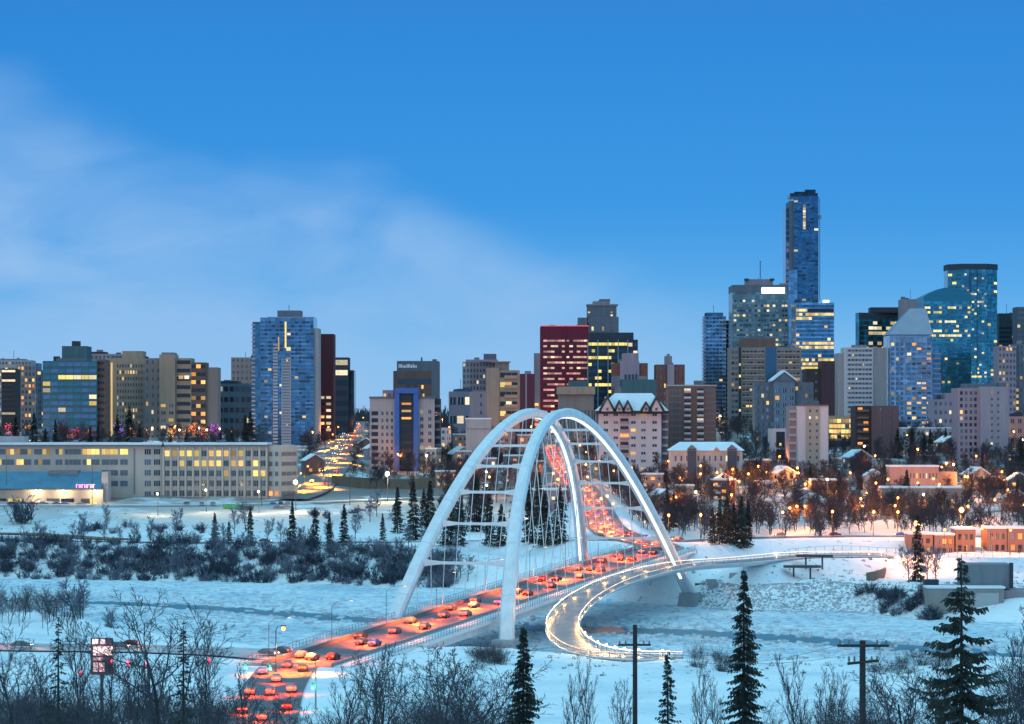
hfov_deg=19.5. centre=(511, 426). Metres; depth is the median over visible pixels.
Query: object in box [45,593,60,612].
bare tree
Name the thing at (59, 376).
window
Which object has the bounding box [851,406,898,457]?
apartment block
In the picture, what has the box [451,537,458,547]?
bare tree
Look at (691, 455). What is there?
apartment block
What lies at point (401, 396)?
window
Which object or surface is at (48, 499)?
shop window
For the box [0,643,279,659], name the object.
river road
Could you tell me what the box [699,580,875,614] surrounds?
riprap rubble
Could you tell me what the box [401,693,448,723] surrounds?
shrub
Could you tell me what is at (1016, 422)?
apartment block
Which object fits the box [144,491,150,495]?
window
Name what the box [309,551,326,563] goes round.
shrub
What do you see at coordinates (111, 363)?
stair window
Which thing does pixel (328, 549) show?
shrub
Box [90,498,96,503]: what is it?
shop window
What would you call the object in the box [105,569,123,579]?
shrub
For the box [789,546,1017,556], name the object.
fence
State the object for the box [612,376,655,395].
office block
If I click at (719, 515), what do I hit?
spruce tree
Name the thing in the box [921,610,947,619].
shrub
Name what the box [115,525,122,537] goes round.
bare tree
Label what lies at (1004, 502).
bare tree
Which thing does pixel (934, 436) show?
bare tree
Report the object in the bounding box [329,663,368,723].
bare tree
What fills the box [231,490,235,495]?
window
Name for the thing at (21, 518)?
shrub
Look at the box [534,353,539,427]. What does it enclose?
apartment block
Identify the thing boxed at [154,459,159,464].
window
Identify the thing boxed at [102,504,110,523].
bare tree
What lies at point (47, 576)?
shrub
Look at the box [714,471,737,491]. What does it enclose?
house
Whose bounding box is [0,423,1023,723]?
snowy ground
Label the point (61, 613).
bare tree
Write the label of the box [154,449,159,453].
window
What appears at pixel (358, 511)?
bare tree
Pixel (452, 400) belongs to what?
window
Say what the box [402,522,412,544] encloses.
bare tree
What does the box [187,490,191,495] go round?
window
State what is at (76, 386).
office tower
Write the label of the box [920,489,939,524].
bare tree
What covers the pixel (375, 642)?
car
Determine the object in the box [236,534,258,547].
shrub
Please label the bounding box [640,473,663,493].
flats block
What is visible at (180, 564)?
shrub
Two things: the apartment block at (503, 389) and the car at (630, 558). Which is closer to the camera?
the car at (630, 558)
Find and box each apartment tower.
[462,354,497,391]
[578,299,618,332]
[594,387,668,476]
[654,354,684,406]
[786,401,827,478]
[951,380,1007,462]
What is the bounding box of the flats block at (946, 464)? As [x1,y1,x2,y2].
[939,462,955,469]
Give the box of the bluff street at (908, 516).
[842,510,1000,520]
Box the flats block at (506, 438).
[498,426,514,453]
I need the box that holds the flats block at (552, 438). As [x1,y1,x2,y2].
[541,429,557,441]
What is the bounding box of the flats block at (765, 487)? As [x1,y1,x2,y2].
[755,480,773,495]
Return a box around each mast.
[6,455,6,489]
[92,465,92,503]
[261,473,261,505]
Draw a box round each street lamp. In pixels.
[275,625,285,672]
[331,600,353,639]
[385,471,389,500]
[386,585,406,622]
[436,572,447,606]
[565,537,581,567]
[699,513,701,539]
[873,510,874,536]
[959,507,963,525]
[981,526,982,553]
[1009,528,1011,553]
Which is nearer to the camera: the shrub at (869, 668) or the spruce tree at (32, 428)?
the shrub at (869, 668)
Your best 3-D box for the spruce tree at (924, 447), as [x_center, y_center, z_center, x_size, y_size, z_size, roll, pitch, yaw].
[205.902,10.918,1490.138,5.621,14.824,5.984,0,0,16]
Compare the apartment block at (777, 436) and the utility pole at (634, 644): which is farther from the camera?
the apartment block at (777, 436)
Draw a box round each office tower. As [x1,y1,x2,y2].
[43,341,109,438]
[321,334,335,439]
[336,357,355,434]
[540,325,588,412]
[586,332,637,420]
[726,320,728,424]
[728,261,788,346]
[791,293,833,381]
[855,307,897,346]
[898,297,916,319]
[917,287,970,392]
[943,264,997,383]
[997,304,1011,345]
[1012,307,1023,343]
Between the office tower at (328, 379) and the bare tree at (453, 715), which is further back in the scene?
the office tower at (328, 379)
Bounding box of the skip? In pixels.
[222,504,235,508]
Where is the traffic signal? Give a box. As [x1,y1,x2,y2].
[245,661,316,709]
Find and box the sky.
[0,0,1023,413]
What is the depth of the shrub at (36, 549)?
1062.78 m
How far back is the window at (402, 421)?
1518.75 m
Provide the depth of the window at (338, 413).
1949.64 m
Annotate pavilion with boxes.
[528,488,584,520]
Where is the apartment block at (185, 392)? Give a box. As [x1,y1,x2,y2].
[144,352,220,437]
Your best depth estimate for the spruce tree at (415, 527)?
1089.42 m
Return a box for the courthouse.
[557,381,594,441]
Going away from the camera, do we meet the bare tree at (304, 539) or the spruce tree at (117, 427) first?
the bare tree at (304, 539)
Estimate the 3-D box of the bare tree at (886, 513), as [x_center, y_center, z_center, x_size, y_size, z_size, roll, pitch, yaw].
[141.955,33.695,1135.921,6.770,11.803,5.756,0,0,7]
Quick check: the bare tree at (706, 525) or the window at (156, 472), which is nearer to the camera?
the bare tree at (706, 525)
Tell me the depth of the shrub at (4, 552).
1060.19 m
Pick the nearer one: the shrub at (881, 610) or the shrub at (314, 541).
the shrub at (881, 610)
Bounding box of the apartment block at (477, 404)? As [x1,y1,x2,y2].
[469,392,486,417]
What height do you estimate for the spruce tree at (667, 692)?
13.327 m
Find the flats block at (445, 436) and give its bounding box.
[441,428,450,459]
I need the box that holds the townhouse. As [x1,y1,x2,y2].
[809,478,847,496]
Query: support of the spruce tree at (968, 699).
on the snowy ground at (552, 683)
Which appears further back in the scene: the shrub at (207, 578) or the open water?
the shrub at (207, 578)
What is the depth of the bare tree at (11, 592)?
725.97 m
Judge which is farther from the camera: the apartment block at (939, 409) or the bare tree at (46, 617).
the apartment block at (939, 409)
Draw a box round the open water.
[48,600,1023,656]
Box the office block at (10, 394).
[1,369,20,430]
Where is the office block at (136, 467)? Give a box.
[0,436,296,498]
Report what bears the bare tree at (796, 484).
on the snowy ground at (552, 683)
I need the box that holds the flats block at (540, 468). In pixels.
[530,460,543,477]
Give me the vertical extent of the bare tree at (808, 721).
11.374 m
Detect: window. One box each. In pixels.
[0,362,30,392]
[0,449,277,495]
[2,379,14,381]
[2,412,14,414]
[47,498,59,501]
[58,362,65,365]
[58,369,65,372]
[58,375,65,378]
[58,382,65,385]
[58,388,65,391]
[58,395,65,398]
[58,401,65,404]
[58,408,65,411]
[58,414,65,417]
[61,498,73,501]
[81,362,88,365]
[81,369,88,372]
[81,375,88,378]
[81,382,88,385]
[81,388,88,391]
[81,395,88,398]
[81,401,88,404]
[81,408,88,411]
[81,414,88,417]
[81,421,88,424]
[81,498,89,503]
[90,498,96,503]
[92,356,121,358]
[111,363,112,435]
[117,364,141,385]
[144,449,150,453]
[144,459,150,464]
[144,470,150,474]
[144,481,150,485]
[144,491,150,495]
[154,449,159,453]
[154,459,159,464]
[154,470,159,474]
[154,481,159,485]
[165,480,169,485]
[165,490,169,495]
[172,480,176,485]
[172,490,176,495]
[177,360,189,363]
[177,369,189,371]
[177,377,189,380]
[177,385,189,388]
[177,394,189,396]
[177,402,189,405]
[177,410,189,413]
[177,418,189,421]
[187,480,191,485]
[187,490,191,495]
[194,480,198,485]
[194,490,198,495]
[209,480,213,485]
[209,490,213,495]
[216,480,220,485]
[216,490,220,495]
[231,480,235,485]
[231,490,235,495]
[246,480,250,485]
[246,490,250,495]
[253,480,257,485]
[261,321,312,442]
[336,360,347,364]
[336,370,347,374]
[336,380,347,384]
[336,390,347,395]
[336,401,347,405]
[336,411,347,415]
[336,421,347,425]
[400,395,412,398]
[400,403,412,406]
[400,411,412,415]
[400,419,412,423]
[400,428,412,431]
[400,436,412,439]
[400,444,412,448]
[400,452,412,456]
[449,397,455,404]
[449,416,455,422]
[457,397,463,404]
[457,416,463,422]
[465,397,468,404]
[470,363,494,389]
[543,340,585,395]
[588,306,617,330]
[589,349,626,410]
[706,317,725,376]
[732,351,799,428]
[734,300,786,345]
[776,432,784,447]
[776,449,784,459]
[794,200,817,302]
[796,305,833,381]
[796,387,811,404]
[848,349,871,351]
[848,364,871,365]
[848,368,871,369]
[848,382,871,384]
[848,397,871,398]
[849,350,870,360]
[860,321,889,344]
[891,343,902,422]
[928,307,969,391]
[948,273,996,383]
[999,327,1011,345]
[999,347,1014,410]
[1017,308,1023,337]
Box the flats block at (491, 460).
[479,457,496,481]
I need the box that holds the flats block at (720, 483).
[711,478,735,501]
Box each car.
[10,640,32,645]
[113,641,128,646]
[124,639,139,644]
[237,704,247,712]
[245,686,255,694]
[256,711,267,720]
[257,648,278,654]
[258,666,268,673]
[265,686,275,694]
[271,674,281,681]
[273,646,291,651]
[281,700,292,709]
[282,660,292,667]
[286,683,296,691]
[295,650,308,657]
[297,664,307,670]
[305,653,319,659]
[326,652,340,659]
[354,632,367,638]
[354,637,368,644]
[367,639,381,645]
[388,626,401,633]
[404,617,416,622]
[418,622,431,628]
[438,611,450,617]
[445,604,456,609]
[460,610,471,615]
[468,601,479,607]
[470,596,480,601]
[494,598,500,603]
[522,589,532,595]
[538,575,547,580]
[546,582,556,587]
[551,575,561,580]
[574,565,582,569]
[575,572,585,577]
[586,565,595,569]
[596,566,605,571]
[598,557,606,562]
[617,555,625,559]
[627,556,635,560]
[638,548,646,552]
[649,549,657,553]
[674,536,683,539]
[773,532,785,535]
[828,532,841,534]
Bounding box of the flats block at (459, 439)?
[453,434,465,447]
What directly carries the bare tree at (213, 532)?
on the snowy ground at (552, 683)
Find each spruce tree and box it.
[10,415,19,435]
[28,412,40,441]
[43,428,47,441]
[44,617,71,723]
[52,419,58,441]
[87,426,92,441]
[96,424,101,441]
[113,414,123,441]
[123,405,135,441]
[136,423,142,440]
[170,620,196,723]
[184,430,188,441]
[209,513,219,538]
[226,522,231,540]
[240,415,250,441]
[245,506,254,543]
[246,412,257,441]
[287,501,297,540]
[308,508,321,544]
[326,512,333,546]
[338,504,348,545]
[379,513,387,540]
[390,487,405,533]
[402,481,423,540]
[417,489,429,525]
[420,480,441,535]
[437,486,459,545]
[449,498,465,529]
[451,495,467,546]
[467,474,488,531]
[481,489,496,545]
[491,504,507,546]
[503,624,542,723]
[521,482,538,543]
[532,474,543,523]
[532,491,555,546]
[547,486,571,544]
[655,650,680,723]
[661,486,673,530]
[667,492,679,527]
[707,508,717,543]
[716,499,725,544]
[718,405,724,431]
[719,570,766,723]
[721,494,736,545]
[727,502,737,542]
[733,496,749,548]
[741,499,754,547]
[807,464,812,484]
[835,471,843,493]
[857,465,862,489]
[892,429,903,458]
[901,470,910,485]
[906,428,914,461]
[907,554,1020,723]
[909,515,926,581]
[920,434,929,461]
[927,429,933,451]
[979,452,984,466]
[1012,481,1019,504]
[1016,436,1023,470]
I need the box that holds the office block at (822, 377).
[802,361,834,415]
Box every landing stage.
[783,565,820,578]
[795,554,832,569]
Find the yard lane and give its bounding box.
[0,496,465,504]
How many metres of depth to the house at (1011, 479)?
1265.21 m
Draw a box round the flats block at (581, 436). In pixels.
[574,428,593,456]
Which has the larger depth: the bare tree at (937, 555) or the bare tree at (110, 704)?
the bare tree at (937, 555)
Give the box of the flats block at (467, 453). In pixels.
[455,450,471,474]
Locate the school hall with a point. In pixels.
(924, 489)
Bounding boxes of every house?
[300,452,325,474]
[357,436,369,452]
[362,444,369,459]
[445,445,465,465]
[501,462,520,483]
[590,457,615,477]
[650,487,672,510]
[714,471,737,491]
[769,464,796,488]
[799,491,826,512]
[840,448,872,470]
[861,467,880,490]
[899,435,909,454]
[903,531,933,554]
[918,561,1023,614]
[933,532,954,553]
[934,434,950,453]
[950,526,975,551]
[960,465,990,489]
[982,526,1007,551]
[1001,487,1023,510]
[1003,470,1023,493]
[1006,526,1023,552]
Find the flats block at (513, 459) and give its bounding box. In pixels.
[503,455,522,468]
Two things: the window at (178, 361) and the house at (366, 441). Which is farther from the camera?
the window at (178, 361)
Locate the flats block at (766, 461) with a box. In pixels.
[744,459,770,473]
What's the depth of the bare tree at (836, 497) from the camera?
1135.21 m
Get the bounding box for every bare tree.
[0,591,8,612]
[0,596,13,622]
[0,620,69,723]
[0,667,73,723]
[1,598,16,619]
[7,589,28,624]
[12,598,28,625]
[13,497,21,513]
[15,586,36,619]
[16,583,34,614]
[19,420,29,434]
[20,536,30,549]
[23,597,36,618]
[26,656,68,723]
[30,584,62,620]
[31,592,49,610]
[32,519,42,539]
[33,595,59,613]
[33,600,49,627]
[38,590,58,613]
[40,605,55,634]
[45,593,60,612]
[46,589,64,620]
[51,584,245,723]
[51,605,69,629]
[53,420,63,439]
[55,573,75,614]
[55,590,74,617]
[58,423,69,439]
[60,605,93,723]
[62,605,81,632]
[64,586,83,617]
[68,520,80,541]
[69,550,83,570]
[71,578,89,618]
[71,589,87,618]
[72,641,161,723]
[76,512,91,538]
[77,521,86,546]
[77,588,90,618]
[79,425,86,441]
[92,550,101,568]
[98,519,110,541]
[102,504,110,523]
[102,611,116,627]
[105,607,119,628]
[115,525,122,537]
[119,645,153,723]
[124,546,132,560]
[129,521,139,536]
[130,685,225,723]
[139,648,178,723]
[140,545,148,557]
[145,516,155,533]
[146,527,153,541]
[158,427,168,441]
[171,507,183,534]
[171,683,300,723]
[177,617,228,723]
[193,534,199,545]
[202,430,208,440]
[204,432,215,441]
[208,522,218,539]
[219,523,229,538]
[226,663,259,723]
[227,505,240,533]
[231,428,241,441]
[236,502,250,530]
[243,535,249,548]
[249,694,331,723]
[261,539,271,555]
[263,516,274,539]
[275,519,285,543]
[282,526,291,540]
[282,555,292,577]
[285,647,451,723]
[297,525,304,538]
[298,535,305,548]
[298,540,309,560]
[322,520,332,540]
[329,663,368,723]
[344,542,353,553]
[346,442,360,458]
[350,515,360,538]
[354,504,364,523]
[355,641,557,723]
[359,641,404,723]
[364,494,376,521]
[365,536,373,547]
[372,489,382,516]
[376,647,492,723]
[377,543,388,561]
[382,550,394,572]
[397,537,406,554]
[401,451,418,476]
[401,457,410,475]
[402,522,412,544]
[408,453,416,473]
[419,527,426,540]
[420,669,545,723]
[422,555,434,573]
[432,547,442,567]
[435,660,488,723]
[437,471,444,486]
[438,471,453,495]
[438,699,514,723]
[444,555,459,576]
[446,545,453,557]
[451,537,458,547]
[453,461,461,472]
[454,552,463,577]
[456,452,464,467]
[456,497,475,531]
[461,554,476,580]
[470,468,485,481]
[473,468,485,487]
[479,483,493,503]
[481,489,493,503]
[561,673,584,723]
[563,484,570,504]
[575,651,598,723]
[577,464,594,487]
[581,445,596,469]
[608,679,632,723]
[636,504,646,520]
[654,499,664,515]
[673,466,684,480]
[675,485,691,506]
[676,495,686,509]
[681,495,694,515]
[689,661,711,723]
[696,459,710,481]
[699,516,711,537]
[701,497,717,529]
[704,675,725,723]
[744,493,760,527]
[749,501,762,532]
[749,699,840,723]
[752,484,769,511]
[761,500,774,531]
[766,511,775,533]
[774,650,808,723]
[775,440,785,459]
[780,497,800,531]
[788,480,804,501]
[806,699,891,723]
[808,495,821,513]
[809,650,995,723]
[812,510,823,534]
[812,660,837,723]
[814,510,828,535]
[816,489,833,518]
[822,502,838,536]
[823,493,844,525]
[825,504,847,536]
[827,670,850,723]
[833,696,901,723]
[837,674,936,723]
[844,485,860,507]
[852,474,862,490]
[867,467,878,486]
[867,484,881,519]
[878,500,892,528]
[889,502,903,521]
[898,497,907,512]
[898,544,915,582]
[902,497,924,528]
[905,486,919,504]
[915,641,1023,723]
[917,664,1023,723]
[918,657,966,723]
[919,545,936,578]
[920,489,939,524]
[921,662,954,723]
[927,432,935,450]
[927,498,942,531]
[927,546,944,578]
[935,508,956,531]
[950,492,960,508]
[960,491,968,503]
[963,514,974,525]
[971,664,1023,723]
[981,444,993,461]
[993,487,1013,520]
[999,605,1023,723]
[1001,453,1008,465]
[1004,484,1021,510]
[1005,444,1015,457]
[1006,488,1021,524]
[1007,500,1023,525]
[1014,508,1023,525]
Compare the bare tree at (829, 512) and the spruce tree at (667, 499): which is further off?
the spruce tree at (667, 499)
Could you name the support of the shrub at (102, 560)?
on the snowy ground at (552, 683)
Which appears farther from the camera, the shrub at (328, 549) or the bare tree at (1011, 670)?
the shrub at (328, 549)
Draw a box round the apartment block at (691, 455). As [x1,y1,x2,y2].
[667,437,744,486]
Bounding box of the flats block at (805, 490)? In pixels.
[798,488,809,497]
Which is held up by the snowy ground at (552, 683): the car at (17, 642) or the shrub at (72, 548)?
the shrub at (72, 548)
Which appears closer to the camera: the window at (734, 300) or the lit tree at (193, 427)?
the lit tree at (193, 427)
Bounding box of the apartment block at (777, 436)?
[768,428,785,459]
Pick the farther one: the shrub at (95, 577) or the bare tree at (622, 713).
the shrub at (95, 577)
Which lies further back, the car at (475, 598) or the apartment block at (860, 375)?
the apartment block at (860, 375)
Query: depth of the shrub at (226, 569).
1025.29 m
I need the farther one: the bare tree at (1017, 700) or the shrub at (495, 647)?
the shrub at (495, 647)
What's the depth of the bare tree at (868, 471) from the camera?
1270.95 m
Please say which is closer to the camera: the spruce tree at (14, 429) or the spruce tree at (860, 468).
the spruce tree at (860, 468)
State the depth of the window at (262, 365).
1800.04 m
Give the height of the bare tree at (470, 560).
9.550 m
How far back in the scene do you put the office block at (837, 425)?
1649.85 m
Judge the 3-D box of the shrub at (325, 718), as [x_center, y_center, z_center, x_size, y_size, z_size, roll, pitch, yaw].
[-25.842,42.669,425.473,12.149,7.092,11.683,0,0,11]
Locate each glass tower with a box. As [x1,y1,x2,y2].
[251,310,320,445]
[701,305,725,427]
[883,308,940,426]
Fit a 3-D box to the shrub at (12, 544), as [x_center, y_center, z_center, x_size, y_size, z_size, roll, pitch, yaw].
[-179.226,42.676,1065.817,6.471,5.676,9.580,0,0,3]
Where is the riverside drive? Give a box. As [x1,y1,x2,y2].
[92,539,615,542]
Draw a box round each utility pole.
[618,625,650,723]
[837,640,888,723]
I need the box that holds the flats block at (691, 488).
[676,484,694,508]
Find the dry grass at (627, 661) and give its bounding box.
[0,508,1023,681]
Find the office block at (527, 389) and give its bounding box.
[520,371,534,433]
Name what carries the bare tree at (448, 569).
on the snowy ground at (552, 683)
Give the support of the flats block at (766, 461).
on the snowy ground at (552, 683)
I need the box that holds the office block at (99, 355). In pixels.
[92,350,121,360]
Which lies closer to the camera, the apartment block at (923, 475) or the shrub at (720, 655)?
the shrub at (720, 655)
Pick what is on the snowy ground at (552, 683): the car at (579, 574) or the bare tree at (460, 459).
the bare tree at (460, 459)
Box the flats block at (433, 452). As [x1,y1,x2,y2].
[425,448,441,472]
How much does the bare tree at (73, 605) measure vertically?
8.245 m
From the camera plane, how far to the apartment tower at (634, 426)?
1420.00 m
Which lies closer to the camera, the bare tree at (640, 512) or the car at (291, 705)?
the car at (291, 705)
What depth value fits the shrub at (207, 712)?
433.75 m
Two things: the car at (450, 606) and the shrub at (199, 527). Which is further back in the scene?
the shrub at (199, 527)
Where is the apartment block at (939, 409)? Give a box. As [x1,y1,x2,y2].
[928,393,950,426]
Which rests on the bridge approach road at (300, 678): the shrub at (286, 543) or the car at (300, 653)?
the car at (300, 653)
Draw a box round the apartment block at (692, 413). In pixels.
[665,381,716,454]
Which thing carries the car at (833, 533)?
on the riverside road at (786, 536)
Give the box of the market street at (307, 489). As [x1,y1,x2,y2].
[275,421,368,498]
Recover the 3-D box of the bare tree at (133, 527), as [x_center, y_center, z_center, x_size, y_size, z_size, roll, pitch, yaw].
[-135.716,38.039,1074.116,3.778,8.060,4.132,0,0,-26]
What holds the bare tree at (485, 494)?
on the snowy ground at (552, 683)
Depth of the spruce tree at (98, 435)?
1738.00 m
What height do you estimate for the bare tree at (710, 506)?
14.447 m
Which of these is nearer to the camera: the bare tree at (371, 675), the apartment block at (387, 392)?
the bare tree at (371, 675)
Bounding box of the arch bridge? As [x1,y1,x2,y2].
[241,408,700,667]
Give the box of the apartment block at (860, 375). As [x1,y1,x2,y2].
[834,345,886,415]
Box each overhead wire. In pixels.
[623,646,833,663]
[652,645,879,663]
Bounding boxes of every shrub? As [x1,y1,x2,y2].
[0,538,19,552]
[0,544,16,557]
[0,556,16,573]
[3,494,40,523]
[13,684,70,721]
[15,527,36,542]
[19,554,38,567]
[22,549,40,559]
[29,571,42,578]
[32,538,48,550]
[41,571,54,578]
[42,531,63,544]
[45,556,57,566]
[48,562,67,576]
[55,539,66,548]
[55,549,71,564]
[57,534,80,547]
[58,532,74,541]
[58,553,78,566]
[60,566,76,575]
[62,542,82,553]
[76,568,92,579]
[84,551,94,558]
[85,522,97,530]
[87,570,104,579]
[96,547,118,563]
[103,554,116,563]
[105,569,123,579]
[106,527,118,533]
[107,544,130,554]
[108,558,125,571]
[109,537,121,544]
[112,556,132,570]
[116,565,134,578]
[120,519,135,527]
[124,557,144,564]
[125,550,139,558]
[131,563,141,570]
[138,539,165,549]
[143,540,162,551]
[143,548,161,559]
[150,561,161,571]
[150,567,164,574]
[154,524,164,531]
[154,530,171,543]
[164,529,184,540]
[166,550,191,564]
[169,521,187,530]
[170,558,186,568]
[173,698,231,723]
[177,544,196,552]
[178,534,191,542]
[185,533,203,543]
[193,561,215,578]
[194,570,222,580]
[196,522,207,530]
[209,546,226,558]
[213,539,229,549]
[217,562,242,576]
[223,546,238,553]
[233,533,242,543]
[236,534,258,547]
[236,571,252,581]
[243,547,258,559]
[260,551,280,561]
[262,565,280,575]
[280,544,295,553]
[283,540,297,546]
[292,542,309,554]
[301,540,313,550]
[301,704,360,723]
[303,531,322,546]
[309,547,332,563]
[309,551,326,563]
[312,565,331,579]
[320,541,342,553]
[324,538,337,548]
[333,570,345,581]
[358,543,370,554]
[366,541,395,554]
[371,537,387,548]
[375,540,397,552]
[381,567,399,582]
[385,694,426,723]
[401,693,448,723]
[402,691,449,723]
[410,688,466,723]
[421,700,468,723]
[423,557,447,573]
[423,574,444,587]
[430,568,456,582]
[432,573,453,586]
[459,641,497,656]
[467,644,492,661]
[468,644,502,662]
[469,657,493,669]
[472,643,495,657]
[478,645,510,664]
[485,640,502,654]
[489,641,509,663]
[492,644,513,663]
[683,640,715,658]
[685,656,710,667]
[707,650,732,671]
[708,645,732,662]
[710,644,728,659]
[713,664,727,671]
[836,703,903,723]
[840,694,903,723]
[850,585,865,596]
[860,579,883,593]
[866,655,900,672]
[866,662,881,671]
[872,587,888,599]
[874,583,898,599]
[875,595,896,607]
[877,602,889,613]
[883,590,903,600]
[883,651,917,670]
[884,600,905,615]
[886,586,909,598]
[887,582,904,591]
[890,594,914,606]
[894,651,912,662]
[897,662,915,673]
[898,645,935,665]
[901,597,915,611]
[902,590,923,607]
[905,600,915,610]
[906,648,926,657]
[912,583,922,597]
[912,608,925,619]
[917,603,942,617]
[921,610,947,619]
[923,610,939,619]
[928,654,942,667]
[929,650,957,666]
[930,611,943,619]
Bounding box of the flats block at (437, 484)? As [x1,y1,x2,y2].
[435,470,455,487]
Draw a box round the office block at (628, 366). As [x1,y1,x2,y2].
[611,351,647,395]
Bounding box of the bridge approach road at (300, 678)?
[226,655,325,723]
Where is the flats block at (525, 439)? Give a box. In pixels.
[517,434,531,454]
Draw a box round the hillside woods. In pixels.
[0,414,1023,537]
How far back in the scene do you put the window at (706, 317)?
2300.04 m
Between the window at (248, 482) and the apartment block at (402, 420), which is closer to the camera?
the window at (248, 482)
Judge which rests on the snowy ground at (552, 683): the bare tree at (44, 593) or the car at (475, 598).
the bare tree at (44, 593)
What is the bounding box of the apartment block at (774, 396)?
[752,370,813,446]
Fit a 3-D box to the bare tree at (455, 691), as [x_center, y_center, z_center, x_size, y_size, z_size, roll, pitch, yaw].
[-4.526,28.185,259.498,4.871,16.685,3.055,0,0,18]
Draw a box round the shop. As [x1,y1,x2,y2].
[0,470,110,503]
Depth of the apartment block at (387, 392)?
2050.00 m
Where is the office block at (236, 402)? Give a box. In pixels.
[221,380,251,433]
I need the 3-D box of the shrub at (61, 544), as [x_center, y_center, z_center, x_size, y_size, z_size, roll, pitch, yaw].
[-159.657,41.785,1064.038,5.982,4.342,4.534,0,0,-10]
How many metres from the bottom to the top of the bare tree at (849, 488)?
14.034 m
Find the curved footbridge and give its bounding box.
[545,551,894,661]
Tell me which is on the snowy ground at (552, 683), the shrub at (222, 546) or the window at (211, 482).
the shrub at (222, 546)
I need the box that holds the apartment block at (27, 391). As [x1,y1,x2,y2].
[17,365,34,429]
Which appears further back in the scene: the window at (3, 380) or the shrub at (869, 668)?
the window at (3, 380)
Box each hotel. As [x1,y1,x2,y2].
[105,351,148,435]
[393,357,439,398]
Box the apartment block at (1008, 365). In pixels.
[993,341,1023,415]
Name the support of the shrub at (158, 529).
on the snowy ground at (552, 683)
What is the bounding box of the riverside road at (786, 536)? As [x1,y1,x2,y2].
[671,535,980,541]
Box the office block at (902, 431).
[899,427,950,441]
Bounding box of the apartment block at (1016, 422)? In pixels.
[1008,404,1023,446]
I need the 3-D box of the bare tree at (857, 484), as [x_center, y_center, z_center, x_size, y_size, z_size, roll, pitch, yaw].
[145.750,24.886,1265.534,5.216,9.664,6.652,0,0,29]
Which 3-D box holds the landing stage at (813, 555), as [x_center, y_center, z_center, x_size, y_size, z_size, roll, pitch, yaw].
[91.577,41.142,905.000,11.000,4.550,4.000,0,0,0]
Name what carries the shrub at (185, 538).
on the snowy ground at (552, 683)
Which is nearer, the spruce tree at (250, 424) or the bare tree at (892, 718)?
the bare tree at (892, 718)
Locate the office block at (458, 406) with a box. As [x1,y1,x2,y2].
[449,379,472,433]
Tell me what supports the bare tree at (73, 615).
on the snowy ground at (552, 683)
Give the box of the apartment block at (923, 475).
[885,465,956,485]
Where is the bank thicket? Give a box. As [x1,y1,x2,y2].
[0,530,460,587]
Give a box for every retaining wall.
[331,475,434,488]
[866,567,885,580]
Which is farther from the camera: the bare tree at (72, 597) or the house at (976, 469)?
the house at (976, 469)
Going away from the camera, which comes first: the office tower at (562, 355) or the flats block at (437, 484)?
the flats block at (437, 484)
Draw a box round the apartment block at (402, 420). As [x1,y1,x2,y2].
[369,388,440,471]
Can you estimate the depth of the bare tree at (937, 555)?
870.60 m
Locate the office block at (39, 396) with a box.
[36,363,42,428]
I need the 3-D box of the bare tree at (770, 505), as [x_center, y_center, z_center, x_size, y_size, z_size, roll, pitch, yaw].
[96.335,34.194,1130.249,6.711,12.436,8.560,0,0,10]
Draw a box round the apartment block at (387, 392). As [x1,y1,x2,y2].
[383,390,392,395]
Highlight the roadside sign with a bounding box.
[91,638,112,712]
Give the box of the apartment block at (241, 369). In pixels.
[231,352,251,383]
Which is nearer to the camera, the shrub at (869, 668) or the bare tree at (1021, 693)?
the bare tree at (1021, 693)
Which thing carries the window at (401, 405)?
in the apartment block at (402, 420)
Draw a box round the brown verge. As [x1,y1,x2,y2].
[0,532,130,539]
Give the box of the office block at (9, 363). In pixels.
[0,358,35,425]
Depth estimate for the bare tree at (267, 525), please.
1065.13 m
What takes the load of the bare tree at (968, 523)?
on the snowy ground at (552, 683)
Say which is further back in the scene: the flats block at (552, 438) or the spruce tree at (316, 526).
the flats block at (552, 438)
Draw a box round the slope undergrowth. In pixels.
[0,675,1018,723]
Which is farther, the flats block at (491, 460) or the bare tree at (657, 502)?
the flats block at (491, 460)
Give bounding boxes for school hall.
[877,486,961,515]
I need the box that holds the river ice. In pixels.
[0,579,1023,659]
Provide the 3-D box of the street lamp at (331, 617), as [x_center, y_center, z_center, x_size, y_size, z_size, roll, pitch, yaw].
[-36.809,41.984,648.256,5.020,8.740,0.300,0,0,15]
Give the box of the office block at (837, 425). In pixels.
[828,416,850,446]
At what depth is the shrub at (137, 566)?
1039.29 m
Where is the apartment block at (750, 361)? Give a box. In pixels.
[727,338,800,430]
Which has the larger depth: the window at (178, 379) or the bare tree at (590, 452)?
the window at (178, 379)
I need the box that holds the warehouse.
[465,418,490,456]
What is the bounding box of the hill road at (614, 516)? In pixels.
[541,442,680,547]
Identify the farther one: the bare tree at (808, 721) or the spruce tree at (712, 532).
the spruce tree at (712, 532)
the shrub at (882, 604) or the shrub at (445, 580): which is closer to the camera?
the shrub at (882, 604)
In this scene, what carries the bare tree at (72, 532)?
on the snowy ground at (552, 683)
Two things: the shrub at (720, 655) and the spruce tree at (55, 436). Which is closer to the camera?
the shrub at (720, 655)
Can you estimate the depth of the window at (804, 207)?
2649.92 m
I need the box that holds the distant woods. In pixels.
[356,405,448,427]
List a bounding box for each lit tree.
[4,423,12,434]
[167,428,174,441]
[186,422,196,440]
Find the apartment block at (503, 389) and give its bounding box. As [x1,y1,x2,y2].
[486,361,519,440]
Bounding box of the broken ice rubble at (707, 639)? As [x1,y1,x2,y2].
[28,585,1023,659]
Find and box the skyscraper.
[783,190,821,344]
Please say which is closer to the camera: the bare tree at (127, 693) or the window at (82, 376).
the bare tree at (127, 693)
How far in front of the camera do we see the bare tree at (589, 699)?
300.03 m

